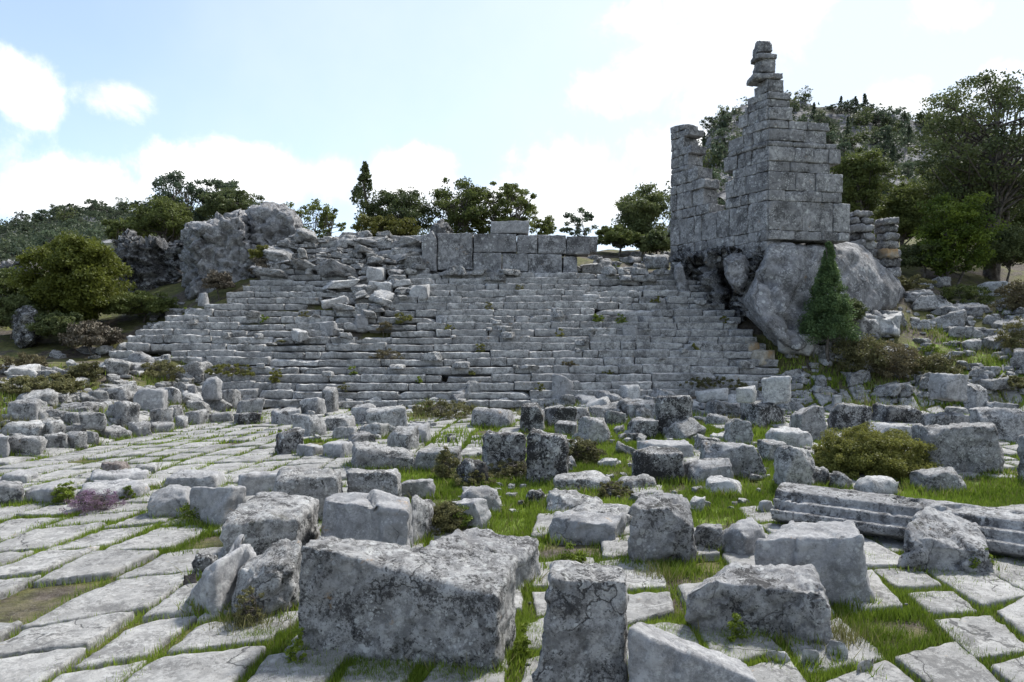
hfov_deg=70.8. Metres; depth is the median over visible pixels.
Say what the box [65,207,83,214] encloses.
hill tree
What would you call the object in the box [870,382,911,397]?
stone
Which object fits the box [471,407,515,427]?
stone block
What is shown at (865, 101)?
hill tree
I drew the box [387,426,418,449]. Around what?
stone block
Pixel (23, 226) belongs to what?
hill tree
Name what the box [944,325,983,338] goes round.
stone
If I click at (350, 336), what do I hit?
stone
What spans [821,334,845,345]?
stone
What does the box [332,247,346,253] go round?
stone
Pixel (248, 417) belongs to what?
stone block
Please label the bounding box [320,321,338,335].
stone block
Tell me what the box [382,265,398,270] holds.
stone
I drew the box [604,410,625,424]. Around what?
stone block
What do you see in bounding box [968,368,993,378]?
stone
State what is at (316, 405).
stone block
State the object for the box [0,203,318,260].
scrub
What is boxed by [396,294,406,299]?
stone
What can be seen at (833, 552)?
stone block
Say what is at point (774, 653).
stone
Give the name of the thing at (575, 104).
sky
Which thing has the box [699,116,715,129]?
hill tree
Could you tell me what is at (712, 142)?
hill tree
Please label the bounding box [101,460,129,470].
boulder
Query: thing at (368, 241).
stone
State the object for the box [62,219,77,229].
hill tree
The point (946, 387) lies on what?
stone block
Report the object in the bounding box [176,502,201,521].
weed
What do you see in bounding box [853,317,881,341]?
stone
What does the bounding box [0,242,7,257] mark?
hill tree
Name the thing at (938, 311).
stone
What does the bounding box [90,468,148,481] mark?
stone slab
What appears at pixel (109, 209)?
hill tree
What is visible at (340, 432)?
stone block
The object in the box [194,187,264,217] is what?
oak tree
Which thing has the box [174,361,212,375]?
stone
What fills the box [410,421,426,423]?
stone
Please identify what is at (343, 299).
stone
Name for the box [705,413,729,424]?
boulder
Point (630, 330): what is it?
stone block
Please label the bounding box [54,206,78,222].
hill tree
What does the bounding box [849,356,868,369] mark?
stone
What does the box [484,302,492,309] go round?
tuft
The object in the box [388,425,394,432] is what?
stone
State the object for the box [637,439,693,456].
stone slab
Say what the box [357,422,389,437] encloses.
stone block
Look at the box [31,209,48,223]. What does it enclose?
hill tree
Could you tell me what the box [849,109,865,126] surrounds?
hill tree
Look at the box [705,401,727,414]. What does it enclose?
boulder
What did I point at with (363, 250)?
stone
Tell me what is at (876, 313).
stone
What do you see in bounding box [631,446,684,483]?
stone block
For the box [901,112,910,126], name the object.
hill tree
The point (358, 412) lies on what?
stone block
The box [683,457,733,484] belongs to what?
stone block
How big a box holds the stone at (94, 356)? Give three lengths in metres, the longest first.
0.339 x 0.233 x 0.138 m
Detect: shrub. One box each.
[0,293,47,338]
[0,352,48,370]
[0,372,97,395]
[23,310,83,345]
[58,319,125,355]
[66,361,104,381]
[99,290,179,322]
[140,359,185,378]
[201,269,235,299]
[203,363,254,378]
[231,586,266,629]
[246,257,269,274]
[248,245,268,279]
[269,368,282,382]
[350,213,422,236]
[369,348,404,366]
[376,321,392,337]
[394,312,412,331]
[411,398,473,420]
[430,500,466,535]
[431,446,460,479]
[450,470,496,486]
[488,458,526,480]
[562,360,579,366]
[568,436,606,464]
[592,314,604,321]
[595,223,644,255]
[597,481,633,497]
[614,313,627,323]
[636,229,669,254]
[679,376,743,388]
[734,380,761,390]
[811,421,944,479]
[826,333,891,372]
[841,298,869,326]
[871,340,924,381]
[897,274,937,290]
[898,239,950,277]
[909,191,1011,285]
[909,352,966,374]
[921,343,945,354]
[939,284,994,304]
[969,221,1023,281]
[990,279,1023,311]
[994,316,1023,351]
[997,375,1023,389]
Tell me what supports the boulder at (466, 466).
on the ground at (30, 603)
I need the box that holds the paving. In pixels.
[0,362,1023,681]
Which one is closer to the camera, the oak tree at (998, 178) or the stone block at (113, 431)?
the stone block at (113, 431)
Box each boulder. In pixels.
[9,305,40,347]
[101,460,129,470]
[135,462,158,472]
[147,484,190,516]
[231,538,301,617]
[430,219,453,240]
[456,458,488,484]
[461,485,501,511]
[526,489,544,502]
[546,488,602,511]
[577,416,610,444]
[618,474,655,490]
[694,523,724,551]
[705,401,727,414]
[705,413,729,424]
[723,253,749,292]
[723,517,765,554]
[738,241,904,350]
[773,445,814,485]
[812,466,829,484]
[829,471,851,488]
[854,475,898,493]
[897,506,992,572]
[909,466,966,491]
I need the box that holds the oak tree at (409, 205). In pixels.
[360,187,439,235]
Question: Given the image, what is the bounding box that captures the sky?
[0,0,1023,250]
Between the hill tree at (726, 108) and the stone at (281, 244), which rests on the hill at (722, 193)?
the hill tree at (726, 108)
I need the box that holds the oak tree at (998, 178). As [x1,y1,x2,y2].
[905,69,1023,280]
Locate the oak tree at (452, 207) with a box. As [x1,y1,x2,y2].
[429,176,492,234]
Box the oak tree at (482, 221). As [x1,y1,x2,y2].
[460,181,516,233]
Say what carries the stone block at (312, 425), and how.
on the paving
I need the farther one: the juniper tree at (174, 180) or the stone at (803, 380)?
the juniper tree at (174, 180)
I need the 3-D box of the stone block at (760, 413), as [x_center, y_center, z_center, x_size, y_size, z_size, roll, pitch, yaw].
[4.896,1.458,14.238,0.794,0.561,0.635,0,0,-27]
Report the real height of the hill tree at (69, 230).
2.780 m
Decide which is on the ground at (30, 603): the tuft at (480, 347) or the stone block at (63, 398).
the stone block at (63, 398)
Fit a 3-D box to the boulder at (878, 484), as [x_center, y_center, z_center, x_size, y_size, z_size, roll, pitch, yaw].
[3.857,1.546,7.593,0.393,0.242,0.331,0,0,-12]
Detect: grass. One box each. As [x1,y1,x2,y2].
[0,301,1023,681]
[0,309,1023,681]
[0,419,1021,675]
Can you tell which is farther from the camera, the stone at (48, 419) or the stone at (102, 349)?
the stone at (102, 349)
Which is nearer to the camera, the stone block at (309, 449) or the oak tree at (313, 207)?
the stone block at (309, 449)
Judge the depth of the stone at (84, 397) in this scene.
13.49 m
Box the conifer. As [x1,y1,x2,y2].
[795,241,865,367]
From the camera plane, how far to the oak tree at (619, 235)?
26.12 m
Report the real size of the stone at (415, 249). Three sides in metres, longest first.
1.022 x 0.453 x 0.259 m
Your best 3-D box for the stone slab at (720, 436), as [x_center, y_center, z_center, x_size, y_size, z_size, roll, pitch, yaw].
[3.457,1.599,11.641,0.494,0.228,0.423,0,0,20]
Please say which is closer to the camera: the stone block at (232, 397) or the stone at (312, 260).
the stone block at (232, 397)
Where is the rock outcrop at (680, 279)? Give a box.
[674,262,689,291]
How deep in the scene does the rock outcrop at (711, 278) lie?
20.55 m
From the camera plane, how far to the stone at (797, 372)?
17.94 m
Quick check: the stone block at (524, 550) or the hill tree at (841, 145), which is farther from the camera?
the hill tree at (841, 145)
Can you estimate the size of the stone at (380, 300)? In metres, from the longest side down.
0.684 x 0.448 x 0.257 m
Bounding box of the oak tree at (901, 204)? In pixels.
[869,179,939,245]
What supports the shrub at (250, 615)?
on the ground at (30, 603)
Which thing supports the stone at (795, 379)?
on the ground at (30, 603)
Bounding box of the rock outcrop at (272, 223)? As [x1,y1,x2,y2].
[245,201,302,245]
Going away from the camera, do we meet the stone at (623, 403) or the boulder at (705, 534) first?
the boulder at (705, 534)
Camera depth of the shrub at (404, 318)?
19.60 m
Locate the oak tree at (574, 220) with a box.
[560,207,598,235]
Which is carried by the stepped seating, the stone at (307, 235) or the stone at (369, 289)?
the stone at (307, 235)
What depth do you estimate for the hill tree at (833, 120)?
101.57 m
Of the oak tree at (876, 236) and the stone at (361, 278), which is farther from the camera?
the oak tree at (876, 236)
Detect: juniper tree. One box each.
[144,170,210,242]
[189,178,238,218]
[349,161,382,232]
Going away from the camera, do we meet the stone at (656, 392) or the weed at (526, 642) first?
the weed at (526, 642)
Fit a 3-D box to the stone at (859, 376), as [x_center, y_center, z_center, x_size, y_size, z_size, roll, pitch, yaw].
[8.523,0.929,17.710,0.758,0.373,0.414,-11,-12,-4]
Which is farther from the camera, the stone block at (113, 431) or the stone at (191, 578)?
the stone block at (113, 431)
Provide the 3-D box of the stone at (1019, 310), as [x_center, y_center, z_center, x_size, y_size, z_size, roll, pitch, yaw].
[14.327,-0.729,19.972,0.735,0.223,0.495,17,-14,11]
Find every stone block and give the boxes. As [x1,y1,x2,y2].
[0,420,45,435]
[0,434,10,457]
[7,398,41,420]
[8,435,46,454]
[42,419,65,433]
[43,432,70,447]
[58,393,68,403]
[64,412,80,425]
[66,431,87,450]
[79,412,106,429]
[87,431,98,444]
[89,401,107,411]
[96,424,131,439]
[108,401,140,426]
[127,421,151,436]
[133,388,167,410]
[149,407,173,421]
[151,421,174,432]
[165,387,181,404]
[168,405,183,419]
[175,415,188,428]
[185,384,197,393]
[185,409,209,424]
[189,485,246,526]
[198,293,208,306]
[201,376,222,400]
[209,411,233,421]
[219,491,319,556]
[222,389,240,409]
[234,412,261,424]
[236,398,264,413]
[271,408,300,425]
[273,466,342,520]
[274,427,304,454]
[276,240,295,252]
[291,413,326,435]
[296,443,322,456]
[297,536,517,671]
[299,397,325,414]
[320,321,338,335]
[321,489,412,546]
[322,386,338,412]
[322,441,352,457]
[325,414,355,430]
[332,426,356,438]
[346,468,401,496]
[351,403,375,423]
[351,441,414,471]
[354,303,368,316]
[354,314,367,328]
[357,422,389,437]
[365,405,407,426]
[366,266,385,282]
[368,281,393,292]
[377,250,390,255]
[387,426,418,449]
[390,254,403,265]
[401,478,435,499]
[404,256,422,271]
[408,422,430,442]
[409,284,429,299]
[411,495,434,543]
[414,445,462,469]
[426,527,540,589]
[427,394,449,399]
[453,498,490,528]
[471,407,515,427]
[482,430,526,475]
[486,271,499,276]
[520,402,544,431]
[525,427,568,482]
[531,560,629,681]
[544,406,576,425]
[552,374,572,397]
[553,470,610,492]
[574,406,589,420]
[583,294,599,302]
[589,405,604,417]
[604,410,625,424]
[618,385,640,398]
[623,325,638,340]
[627,399,655,418]
[627,417,658,437]
[627,491,696,564]
[628,622,756,681]
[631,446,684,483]
[655,395,693,435]
[663,427,668,434]
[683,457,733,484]
[685,561,832,643]
[687,341,722,351]
[695,388,727,402]
[699,440,766,478]
[723,418,753,445]
[736,385,756,402]
[740,400,784,426]
[745,341,759,351]
[750,349,774,364]
[754,520,875,606]
[757,439,786,459]
[761,376,791,404]
[765,426,812,447]
[790,405,826,439]
[811,345,833,357]
[820,392,834,395]
[826,403,871,431]
[832,395,841,405]
[871,402,922,422]
[911,422,1004,473]
[920,411,969,425]
[927,373,968,401]
[961,338,982,350]
[964,383,988,411]
[969,407,1023,443]
[1016,434,1023,480]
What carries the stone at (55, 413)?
on the ground at (30, 603)
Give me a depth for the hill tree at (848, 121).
98.33 m
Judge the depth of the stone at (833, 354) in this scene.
18.24 m
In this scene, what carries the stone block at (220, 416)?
on the paving
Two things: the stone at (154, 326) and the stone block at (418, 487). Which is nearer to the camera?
the stone block at (418, 487)
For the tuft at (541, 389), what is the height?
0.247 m
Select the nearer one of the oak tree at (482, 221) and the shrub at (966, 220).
the shrub at (966, 220)
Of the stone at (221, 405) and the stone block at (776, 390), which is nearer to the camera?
the stone block at (776, 390)
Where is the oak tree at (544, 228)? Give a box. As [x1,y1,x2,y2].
[529,215,562,237]
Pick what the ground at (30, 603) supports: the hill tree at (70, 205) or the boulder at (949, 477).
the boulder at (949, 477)
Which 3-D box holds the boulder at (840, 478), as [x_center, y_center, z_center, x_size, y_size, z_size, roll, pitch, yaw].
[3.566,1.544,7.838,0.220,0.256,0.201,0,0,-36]
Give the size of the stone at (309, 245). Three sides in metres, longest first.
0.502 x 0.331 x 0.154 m
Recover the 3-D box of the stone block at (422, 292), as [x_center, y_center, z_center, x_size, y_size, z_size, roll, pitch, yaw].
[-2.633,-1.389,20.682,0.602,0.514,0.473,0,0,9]
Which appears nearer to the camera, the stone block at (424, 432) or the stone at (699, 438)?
the stone at (699, 438)
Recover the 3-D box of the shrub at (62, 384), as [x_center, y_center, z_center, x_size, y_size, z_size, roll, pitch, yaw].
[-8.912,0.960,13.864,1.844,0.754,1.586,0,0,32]
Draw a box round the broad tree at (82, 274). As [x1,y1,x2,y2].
[7,230,136,320]
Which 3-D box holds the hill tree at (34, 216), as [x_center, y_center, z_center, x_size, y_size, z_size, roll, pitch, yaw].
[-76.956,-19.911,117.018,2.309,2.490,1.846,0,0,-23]
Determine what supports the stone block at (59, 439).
on the paving
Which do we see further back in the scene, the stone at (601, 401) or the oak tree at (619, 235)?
the oak tree at (619, 235)
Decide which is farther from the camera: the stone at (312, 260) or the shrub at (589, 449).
the stone at (312, 260)
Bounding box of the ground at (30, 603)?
[0,231,1023,681]
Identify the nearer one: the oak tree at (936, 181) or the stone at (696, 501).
the stone at (696, 501)
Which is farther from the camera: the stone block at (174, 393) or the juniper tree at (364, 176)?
the juniper tree at (364, 176)
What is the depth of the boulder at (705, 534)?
5.45 m
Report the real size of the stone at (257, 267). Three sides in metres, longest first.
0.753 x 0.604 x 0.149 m
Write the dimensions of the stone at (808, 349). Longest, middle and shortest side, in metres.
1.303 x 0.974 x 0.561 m
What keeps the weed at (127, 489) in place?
on the paving
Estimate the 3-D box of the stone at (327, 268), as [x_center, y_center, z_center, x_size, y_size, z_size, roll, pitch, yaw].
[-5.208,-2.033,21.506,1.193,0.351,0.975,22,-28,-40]
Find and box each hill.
[0,211,162,261]
[665,100,1023,240]
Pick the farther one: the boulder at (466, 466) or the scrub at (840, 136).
the scrub at (840, 136)
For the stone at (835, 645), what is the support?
on the ground at (30, 603)
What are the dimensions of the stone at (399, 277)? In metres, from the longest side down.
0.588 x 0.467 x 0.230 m
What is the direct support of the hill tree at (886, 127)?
on the hill at (722, 193)
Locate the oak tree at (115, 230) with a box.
[100,217,155,251]
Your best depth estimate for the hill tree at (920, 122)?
106.98 m
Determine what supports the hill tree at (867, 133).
on the hill at (722, 193)
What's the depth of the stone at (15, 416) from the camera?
11.33 m
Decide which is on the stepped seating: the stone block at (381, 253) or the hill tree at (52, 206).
the stone block at (381, 253)
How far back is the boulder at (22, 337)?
19.65 m
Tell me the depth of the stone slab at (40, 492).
7.11 m
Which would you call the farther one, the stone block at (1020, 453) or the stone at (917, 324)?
the stone at (917, 324)
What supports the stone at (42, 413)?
on the ground at (30, 603)
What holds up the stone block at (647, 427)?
on the ground at (30, 603)
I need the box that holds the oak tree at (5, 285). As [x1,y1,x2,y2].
[0,266,27,308]
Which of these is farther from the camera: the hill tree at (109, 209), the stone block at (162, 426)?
the hill tree at (109, 209)
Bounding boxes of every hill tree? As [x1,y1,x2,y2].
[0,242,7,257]
[0,246,17,256]
[8,219,23,226]
[10,210,30,222]
[12,237,23,246]
[19,222,45,233]
[30,211,46,221]
[30,229,58,249]
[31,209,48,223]
[48,204,61,215]
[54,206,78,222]
[59,228,78,239]
[62,203,82,215]
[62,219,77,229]
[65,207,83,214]
[83,228,105,243]
[84,198,97,213]
[91,200,110,207]
[97,204,112,210]
[101,207,115,213]
[111,208,126,217]
[115,197,130,208]
[116,201,129,210]
[127,200,146,210]
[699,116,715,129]
[700,134,706,146]
[702,150,719,170]
[705,143,722,159]
[709,116,719,125]
[709,140,727,152]
[709,144,727,168]
[710,141,721,166]
[712,118,731,128]
[712,170,720,191]
[713,128,732,143]
[715,105,729,119]
[716,114,732,133]
[718,199,726,209]
[789,97,799,109]
[790,104,799,111]
[793,85,812,102]
[808,102,818,118]
[813,113,830,122]
[814,109,826,120]
[823,104,839,113]
[823,121,835,129]
[826,131,836,143]
[829,118,839,128]
[834,96,845,112]
[836,141,851,155]
[839,98,859,114]
[843,116,854,134]
[843,127,850,141]
[846,131,862,147]
[848,96,862,115]
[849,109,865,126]
[854,126,871,143]
[857,93,873,112]
[857,112,871,126]
[860,106,873,121]
[863,133,883,145]
[868,103,879,110]
[869,126,879,136]
[871,109,888,126]
[874,124,891,140]
[877,140,895,150]
[879,115,891,126]
[879,120,901,134]
[879,152,890,162]
[882,113,896,124]
[882,149,903,158]
[882,179,891,202]
[883,130,896,151]
[887,144,901,166]
[895,106,911,118]
[897,121,914,133]
[898,127,908,135]
[899,112,911,123]
[900,162,914,178]
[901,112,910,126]
[903,124,918,146]
[914,113,926,125]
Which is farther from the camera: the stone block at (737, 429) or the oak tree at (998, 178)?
the oak tree at (998, 178)
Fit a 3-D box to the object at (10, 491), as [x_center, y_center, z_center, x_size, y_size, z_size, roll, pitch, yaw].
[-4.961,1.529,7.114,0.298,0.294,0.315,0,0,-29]
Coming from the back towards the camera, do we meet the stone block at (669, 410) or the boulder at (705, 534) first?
the stone block at (669, 410)
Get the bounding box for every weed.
[51,481,76,502]
[119,485,135,500]
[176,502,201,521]
[284,627,306,662]
[450,504,473,528]
[513,621,532,658]
[557,541,588,562]
[726,612,748,646]
[968,544,994,568]
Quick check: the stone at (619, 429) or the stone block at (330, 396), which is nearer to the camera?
the stone at (619, 429)
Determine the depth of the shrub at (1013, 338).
18.05 m
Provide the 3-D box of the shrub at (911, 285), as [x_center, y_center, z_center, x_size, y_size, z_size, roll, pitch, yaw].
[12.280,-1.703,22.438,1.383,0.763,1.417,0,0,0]
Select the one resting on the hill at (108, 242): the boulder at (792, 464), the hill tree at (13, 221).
the hill tree at (13, 221)
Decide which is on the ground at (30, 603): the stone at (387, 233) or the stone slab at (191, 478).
the stone slab at (191, 478)
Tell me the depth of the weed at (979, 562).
4.89 m
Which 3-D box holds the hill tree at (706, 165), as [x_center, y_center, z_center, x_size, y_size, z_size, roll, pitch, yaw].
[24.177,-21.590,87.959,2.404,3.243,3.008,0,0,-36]
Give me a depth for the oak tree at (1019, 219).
32.30 m
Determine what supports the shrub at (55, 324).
on the ground at (30, 603)
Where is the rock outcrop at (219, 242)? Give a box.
[178,209,268,299]
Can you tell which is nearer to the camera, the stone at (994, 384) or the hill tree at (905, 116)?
the stone at (994, 384)
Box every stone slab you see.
[0,469,38,483]
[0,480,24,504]
[24,479,77,502]
[76,478,149,499]
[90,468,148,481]
[163,469,226,487]
[185,534,256,614]
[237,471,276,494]
[548,510,626,544]
[571,502,631,524]
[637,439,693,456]
[709,432,723,439]
[868,422,911,435]
[944,406,968,414]
[985,401,1019,408]
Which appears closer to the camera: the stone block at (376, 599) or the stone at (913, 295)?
the stone block at (376, 599)
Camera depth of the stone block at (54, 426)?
11.01 m
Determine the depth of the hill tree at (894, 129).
102.23 m
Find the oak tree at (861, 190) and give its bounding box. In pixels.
[830,146,901,234]
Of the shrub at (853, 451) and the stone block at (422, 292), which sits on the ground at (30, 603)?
the shrub at (853, 451)
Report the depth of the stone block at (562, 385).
17.39 m
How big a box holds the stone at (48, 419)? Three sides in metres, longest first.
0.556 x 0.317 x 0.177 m
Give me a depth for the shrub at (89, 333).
19.26 m
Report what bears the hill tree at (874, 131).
on the hill at (722, 193)
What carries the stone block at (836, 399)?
on the ground at (30, 603)
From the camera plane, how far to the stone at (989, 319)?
20.03 m
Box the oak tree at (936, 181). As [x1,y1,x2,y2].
[894,160,983,231]
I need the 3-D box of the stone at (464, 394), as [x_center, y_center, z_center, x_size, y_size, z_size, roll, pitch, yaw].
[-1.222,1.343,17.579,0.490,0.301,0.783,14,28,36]
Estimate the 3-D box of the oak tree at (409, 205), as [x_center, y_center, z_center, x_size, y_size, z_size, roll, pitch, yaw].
[-4.205,-4.300,26.716,3.004,2.957,2.825,0,0,0]
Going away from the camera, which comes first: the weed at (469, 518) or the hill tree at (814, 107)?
the weed at (469, 518)
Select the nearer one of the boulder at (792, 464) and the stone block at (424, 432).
the boulder at (792, 464)
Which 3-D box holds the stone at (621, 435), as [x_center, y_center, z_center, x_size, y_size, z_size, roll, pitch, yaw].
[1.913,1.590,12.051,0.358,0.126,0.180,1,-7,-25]
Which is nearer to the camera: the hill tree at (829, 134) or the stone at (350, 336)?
the stone at (350, 336)
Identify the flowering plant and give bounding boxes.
[59,488,128,516]
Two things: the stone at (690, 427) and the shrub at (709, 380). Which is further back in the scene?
the shrub at (709, 380)
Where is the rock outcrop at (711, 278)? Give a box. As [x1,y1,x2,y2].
[668,245,764,323]
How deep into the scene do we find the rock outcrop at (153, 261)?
26.14 m
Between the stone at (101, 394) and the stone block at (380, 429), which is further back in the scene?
the stone at (101, 394)
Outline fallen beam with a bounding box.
[770,482,1023,557]
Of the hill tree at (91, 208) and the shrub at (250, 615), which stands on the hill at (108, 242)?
the hill tree at (91, 208)
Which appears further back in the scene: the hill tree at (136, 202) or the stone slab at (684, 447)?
the hill tree at (136, 202)
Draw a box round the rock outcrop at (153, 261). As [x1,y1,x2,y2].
[111,228,183,292]
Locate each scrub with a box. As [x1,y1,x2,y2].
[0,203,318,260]
[663,96,1021,234]
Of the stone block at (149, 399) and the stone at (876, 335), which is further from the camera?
the stone at (876, 335)
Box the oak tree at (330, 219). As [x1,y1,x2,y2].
[315,208,345,237]
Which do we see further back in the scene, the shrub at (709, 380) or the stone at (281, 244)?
the stone at (281, 244)
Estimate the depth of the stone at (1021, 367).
17.07 m
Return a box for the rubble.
[1,230,1023,668]
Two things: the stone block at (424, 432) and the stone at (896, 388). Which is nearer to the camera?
the stone block at (424, 432)
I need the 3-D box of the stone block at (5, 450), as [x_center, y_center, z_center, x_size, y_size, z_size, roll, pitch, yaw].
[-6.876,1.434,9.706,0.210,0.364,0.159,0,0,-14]
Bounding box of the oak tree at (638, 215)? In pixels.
[611,182,670,253]
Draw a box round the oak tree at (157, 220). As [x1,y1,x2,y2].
[122,194,193,242]
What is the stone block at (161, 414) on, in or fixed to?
on the ground at (30, 603)
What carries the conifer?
on the ground at (30, 603)
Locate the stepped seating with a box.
[109,235,811,408]
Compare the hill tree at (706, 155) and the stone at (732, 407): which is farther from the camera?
the hill tree at (706, 155)
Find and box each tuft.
[259,314,269,322]
[298,311,309,316]
[337,382,349,391]
[348,366,357,374]
[443,324,454,329]
[475,343,484,351]
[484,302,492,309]
[534,382,545,390]
[555,328,563,336]
[650,296,660,302]
[719,315,728,322]
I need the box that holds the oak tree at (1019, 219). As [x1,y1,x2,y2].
[992,199,1023,227]
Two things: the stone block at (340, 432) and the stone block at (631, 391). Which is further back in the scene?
the stone block at (631, 391)
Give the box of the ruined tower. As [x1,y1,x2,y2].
[670,41,849,269]
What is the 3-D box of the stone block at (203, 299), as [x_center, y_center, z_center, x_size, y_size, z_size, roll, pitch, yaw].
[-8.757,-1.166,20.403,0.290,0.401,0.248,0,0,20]
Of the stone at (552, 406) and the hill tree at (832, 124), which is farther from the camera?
the hill tree at (832, 124)
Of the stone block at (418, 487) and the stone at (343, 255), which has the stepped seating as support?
the stone at (343, 255)
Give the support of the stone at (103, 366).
on the ground at (30, 603)
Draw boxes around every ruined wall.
[421,220,596,273]
[847,210,901,283]
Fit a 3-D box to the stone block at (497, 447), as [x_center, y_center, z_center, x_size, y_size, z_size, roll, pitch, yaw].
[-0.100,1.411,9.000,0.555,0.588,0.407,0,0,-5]
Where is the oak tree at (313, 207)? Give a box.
[286,198,332,237]
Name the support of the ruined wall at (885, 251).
on the ground at (30, 603)
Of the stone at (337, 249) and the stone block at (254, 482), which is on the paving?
the stone block at (254, 482)
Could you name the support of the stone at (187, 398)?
on the ground at (30, 603)
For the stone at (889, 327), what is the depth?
19.24 m
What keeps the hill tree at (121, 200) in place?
on the hill at (108, 242)
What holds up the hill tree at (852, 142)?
on the hill at (722, 193)
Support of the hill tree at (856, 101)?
on the hill at (722, 193)
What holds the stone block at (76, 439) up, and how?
on the paving
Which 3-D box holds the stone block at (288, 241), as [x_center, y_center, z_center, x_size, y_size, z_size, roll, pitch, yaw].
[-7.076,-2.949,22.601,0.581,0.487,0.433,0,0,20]
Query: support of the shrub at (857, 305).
on the ground at (30, 603)
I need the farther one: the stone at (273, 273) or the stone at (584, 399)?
the stone at (273, 273)
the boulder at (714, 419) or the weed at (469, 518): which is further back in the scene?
the boulder at (714, 419)
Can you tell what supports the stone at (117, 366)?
on the ground at (30, 603)
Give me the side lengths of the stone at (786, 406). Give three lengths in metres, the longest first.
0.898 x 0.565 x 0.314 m
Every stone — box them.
[0,365,12,373]
[2,406,52,419]
[4,364,40,377]
[11,413,18,420]
[16,388,59,405]
[40,417,56,420]
[41,400,47,406]
[46,409,67,420]
[49,352,65,358]
[51,367,67,374]
[56,401,98,411]
[66,359,75,366]
[69,390,87,400]
[76,345,96,353]
[79,392,114,401]
[87,389,108,399]
[88,355,100,358]
[93,362,106,372]
[95,345,112,354]
[95,383,137,400]
[99,383,123,386]
[104,358,132,374]
[116,342,126,350]
[127,351,154,364]
[129,362,141,369]
[133,365,146,370]
[150,321,161,328]
[165,308,182,315]
[166,365,183,378]
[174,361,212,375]
[174,382,187,392]
[175,373,194,378]
[181,390,202,400]
[182,395,201,404]
[183,573,196,585]
[186,400,211,412]
[191,552,217,577]
[203,399,232,411]
[250,264,270,269]
[252,269,287,278]
[263,247,295,261]
[276,260,289,263]
[277,242,298,249]
[291,258,316,272]
[291,328,308,341]
[293,227,316,243]
[303,242,317,248]
[306,258,316,261]
[314,257,326,264]
[315,259,358,278]
[321,279,359,289]
[321,295,349,309]
[325,289,335,293]
[330,303,354,313]
[331,252,350,259]
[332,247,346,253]
[339,332,348,337]
[340,237,361,245]
[345,332,352,338]
[347,431,375,443]
[350,284,376,293]
[351,290,366,300]
[353,236,392,248]
[354,245,377,256]
[357,276,366,280]
[360,309,376,318]
[366,253,376,256]
[367,256,388,266]
[368,289,394,302]
[368,307,384,311]
[369,396,382,400]
[373,235,387,240]
[373,295,392,308]
[377,231,392,237]
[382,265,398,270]
[384,258,396,264]
[387,274,405,280]
[388,269,404,275]
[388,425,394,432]
[390,236,421,247]
[392,279,412,289]
[394,286,406,293]
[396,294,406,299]
[397,252,421,261]
[404,246,421,251]
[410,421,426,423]
[451,387,470,399]
[466,380,487,392]
[530,400,548,406]
[541,405,563,408]
[554,420,576,435]
[559,394,574,404]
[569,456,576,466]
[574,393,595,404]
[580,396,610,406]
[595,390,622,401]
[597,458,620,467]
[601,401,621,411]
[613,425,623,433]
[615,441,634,454]
[618,398,632,414]
[618,432,627,439]
[626,433,638,440]
[634,407,653,418]
[636,433,646,440]
[650,388,675,396]
[664,417,705,439]
[690,496,704,512]
[692,400,699,408]
[694,434,720,448]
[697,403,706,409]
[706,475,741,493]
[714,400,739,412]
[725,394,739,403]
[733,379,761,397]
[758,500,772,511]
[766,650,789,661]
[776,399,798,411]
[777,334,817,355]
[781,368,810,378]
[789,401,799,410]
[791,376,801,383]
[799,376,810,384]
[801,649,819,664]
[811,386,820,392]
[814,375,826,386]
[818,358,832,365]
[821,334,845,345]
[824,351,846,363]
[825,639,847,658]
[835,350,845,359]
[846,369,870,387]
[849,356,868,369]
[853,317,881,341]
[857,658,873,672]
[864,313,874,318]
[870,310,885,317]
[870,331,878,337]
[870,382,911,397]
[874,315,899,336]
[880,310,906,326]
[882,310,901,332]
[883,386,899,396]
[899,389,910,397]
[903,289,934,302]
[903,384,914,393]
[910,320,930,329]
[912,295,953,310]
[914,372,931,380]
[919,376,928,389]
[920,319,935,324]
[930,305,947,314]
[930,309,967,328]
[931,276,950,287]
[933,306,960,314]
[942,341,959,345]
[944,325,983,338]
[954,303,989,310]
[965,304,983,316]
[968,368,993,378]
[973,377,1017,390]
[977,281,1009,295]
[977,373,988,378]
[978,329,1005,337]
[981,334,1019,348]
[982,314,1003,324]
[991,318,1010,329]
[1008,319,1023,332]
[1009,348,1023,369]
[1015,307,1023,313]
[1019,365,1023,374]
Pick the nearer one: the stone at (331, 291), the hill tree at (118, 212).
the stone at (331, 291)
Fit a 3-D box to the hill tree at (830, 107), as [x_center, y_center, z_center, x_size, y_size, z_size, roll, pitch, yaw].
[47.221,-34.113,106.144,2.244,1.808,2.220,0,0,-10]
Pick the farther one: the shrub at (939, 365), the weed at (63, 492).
the shrub at (939, 365)
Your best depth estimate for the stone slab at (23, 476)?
8.08 m
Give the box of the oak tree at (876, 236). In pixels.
[873,217,916,242]
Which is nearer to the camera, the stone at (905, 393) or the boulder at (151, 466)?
the boulder at (151, 466)
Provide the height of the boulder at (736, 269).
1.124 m
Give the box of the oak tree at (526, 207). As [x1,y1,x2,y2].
[491,183,538,246]

